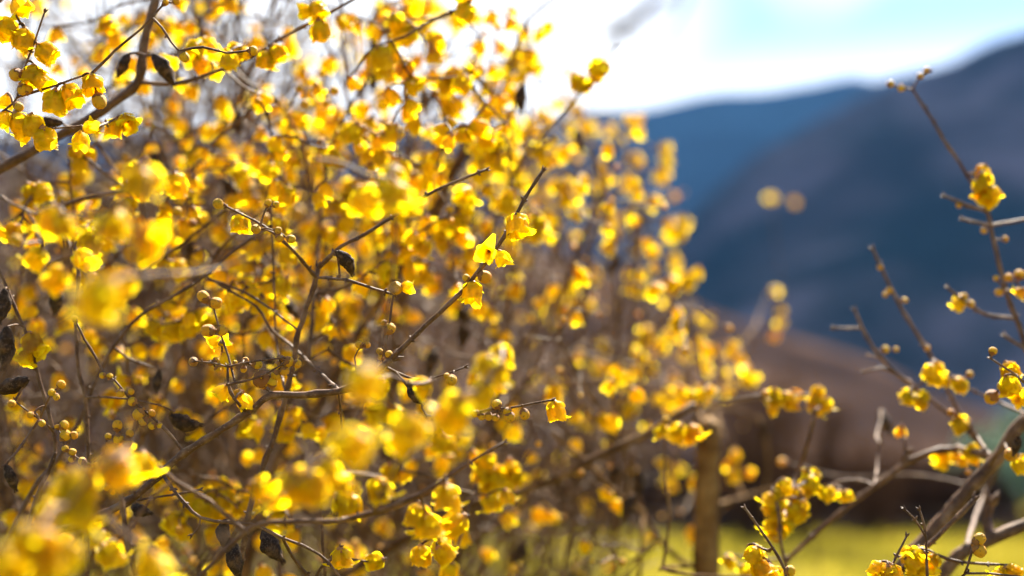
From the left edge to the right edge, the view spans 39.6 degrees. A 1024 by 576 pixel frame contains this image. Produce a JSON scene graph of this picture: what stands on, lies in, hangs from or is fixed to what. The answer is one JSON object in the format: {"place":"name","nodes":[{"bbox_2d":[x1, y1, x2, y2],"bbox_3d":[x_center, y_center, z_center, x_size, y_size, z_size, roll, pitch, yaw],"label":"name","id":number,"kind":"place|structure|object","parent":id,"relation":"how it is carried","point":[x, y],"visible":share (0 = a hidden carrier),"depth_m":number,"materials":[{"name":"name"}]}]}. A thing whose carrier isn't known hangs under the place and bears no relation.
{"place":"outdoors","nodes":[
{"label":"outdoors","id":0,"kind":"place"},
{"bbox_2d":[0,69,923,272],"bbox_3d":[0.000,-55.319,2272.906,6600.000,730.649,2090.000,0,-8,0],"label":"hills","id":1,"kind":"structure","parent":0,"point":[718,140],"depth_m":2081.93,"materials":[{"name":"blue"}]},
{"bbox_2d":[0,169,1023,485],"bbox_3d":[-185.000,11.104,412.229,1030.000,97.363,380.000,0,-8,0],"label":"hills","id":2,"kind":"structure","parent":0,"point":[928,427],"depth_m":295.65,"materials":[{"name":"brown soil"}]},
{"bbox_2d":[0,0,1023,133],"label":"sky","id":3,"kind":"structure","parent":0,"point":[716,46],"materials":[{"name":"white"}]},
{"bbox_2d":[2,507,1023,575],"bbox_3d":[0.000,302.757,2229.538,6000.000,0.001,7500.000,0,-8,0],"label":"ground","id":4,"kind":"structure","parent":0,"point":[775,562],"depth_m":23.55,"materials":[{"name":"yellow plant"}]},
{"bbox_2d":[0,0,662,575],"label":"wintersweet shrub","id":5,"kind":"object","parent":4,"relation":"on","point":[194,276],"visible":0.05,"depth_m":3.90,"materials":[{"name":"yellow plant"}]},
{"bbox_2d":[0,0,689,575],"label":"wintersweet shrub","id":6,"kind":"object","parent":4,"relation":"on","point":[68,502],"visible":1,"depth_m":1.04,"materials":[{"name":"yellow plant"}]},
{"bbox_2d":[0,0,692,575],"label":"wintersweet shrub","id":7,"kind":"object","parent":4,"relation":"on","point":[98,570],"visible":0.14,"depth_m":2.48,"materials":[{"name":"yellow plant"}]},
{"bbox_2d":[0,0,698,575],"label":"wintersweet shrub","id":8,"kind":"object","parent":4,"relation":"on","point":[300,456],"visible":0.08,"depth_m":4.38,"materials":[{"name":"yellow plant"}]},
{"bbox_2d":[0,0,703,575],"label":"wintersweet shrub","id":9,"kind":"object","parent":4,"relation":"on","point":[494,480],"visible":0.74,"depth_m":1.62,"materials":[{"name":"yellow plant"}]},
{"bbox_2d":[0,0,711,575],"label":"wintersweet shrub","id":10,"kind":"object","parent":4,"relation":"on","point":[448,364],"visible":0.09,"depth_m":2.80,"materials":[{"name":"yellow plant"}]},
{"bbox_2d":[0,0,746,575],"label":"wintersweet shrub","id":11,"kind":"object","parent":4,"relation":"on","point":[520,64],"visible":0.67,"depth_m":1.98,"materials":[{"name":"yellow plant"}]},
{"bbox_2d":[1,509,1023,537],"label":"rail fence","id":12,"kind":"object","parent":4,"relation":"on","point":[686,515],"visible":0.18,"depth_m":32.59,"materials":[{"name":"brown wood"}]},
{"bbox_2d":[2,452,1023,536],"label":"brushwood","id":13,"kind":"object","parent":4,"relation":"on","point":[1008,496],"visible":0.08,"depth_m":33.95,"materials":[{"name":"plant"}]},
{"bbox_2d":[387,100,744,575],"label":"wintersweet shrub","id":14,"kind":"object","parent":4,"relation":"on","point":[706,323],"visible":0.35,"depth_m":3.61,"materials":[{"name":"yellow plant"}]},
{"bbox_2d":[551,286,785,575],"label":"wintersweet shrub","id":15,"kind":"object","parent":4,"relation":"on","point":[702,533],"visible":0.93,"depth_m":1.79,"materials":[{"name":"yellow plant"}]},
{"bbox_2d":[702,347,825,543],"bbox_3d":[4.982,3.230,28.414,2.405,4.027,2.926,6,-10,-40],"label":"bare bush","id":16,"kind":"object","parent":4,"relation":"on","point":[752,531],"visible":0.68,"depth_m":28.46,"materials":[{"name":"brown plant"}]},
{"bbox_2d":[764,194,820,575],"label":"wintersweet shrub","id":17,"kind":"object","parent":4,"relation":"on","point":[771,198],"visible":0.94,"depth_m":4.29,"materials":[{"name":"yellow plant"}]},
{"bbox_2d":[720,386,868,540],"bbox_3d":[6.240,3.814,30.665,2.903,3.482,3.493,-3,-8,20],"label":"bare bush","id":18,"kind":"object","parent":4,"relation":"on","point":[818,464],"visible":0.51,"depth_m":30.36,"materials":[{"name":"brown plant"}]},
{"bbox_2d":[716,67,1023,575],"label":"wintersweet shrub","id":19,"kind":"object","parent":4,"relation":"on","point":[918,557],"visible":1,"depth_m":1.44,"materials":[{"name":"yellow plant"}]},
{"bbox_2d":[822,426,933,538],"bbox_3d":[8.142,4.384,31.734,2.288,2.641,2.800,-7,-10,41],"label":"bare bush","id":20,"kind":"object","parent":4,"relation":"on","point":[874,504],"visible":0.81,"depth_m":31.54,"materials":[{"name":"brown plant"}]},
{"bbox_2d":[884,448,982,530],"bbox_3d":[9.989,4.871,33.890,2.368,2.260,2.299,0,-8,0],"label":"bare bush","id":21,"kind":"object","parent":4,"relation":"on","point":[937,473],"visible":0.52,"depth_m":33.57,"materials":[{"name":"brown plant"}]},
{"bbox_2d":[948,426,1023,503],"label":"evergreen tree","id":22,"kind":"object","parent":4,"relation":"on","point":[1001,473],"visible":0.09,"depth_m":65.24,"materials":[{"name":"green plant"}]},
{"bbox_2d":[988,404,1023,500],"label":"evergreen tree","id":23,"kind":"object","parent":4,"relation":"on","point":[1011,416],"visible":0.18,"depth_m":71.37,"materials":[{"name":"green plant"}]},
{"bbox_2d":[643,33,1023,400],"bbox_3d":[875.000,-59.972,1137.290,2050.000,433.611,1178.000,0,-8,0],"label":"hills","id":24,"kind":"structure","parent":0,"point":[880,170],"depth_m":903.53,"materials":[{"name":"blue"}]},
{"bbox_2d":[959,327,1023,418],"bbox_3d":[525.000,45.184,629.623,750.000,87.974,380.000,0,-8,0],"label":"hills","id":25,"kind":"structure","parent":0,"point":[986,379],"depth_m":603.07,"materials":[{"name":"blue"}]}
]}

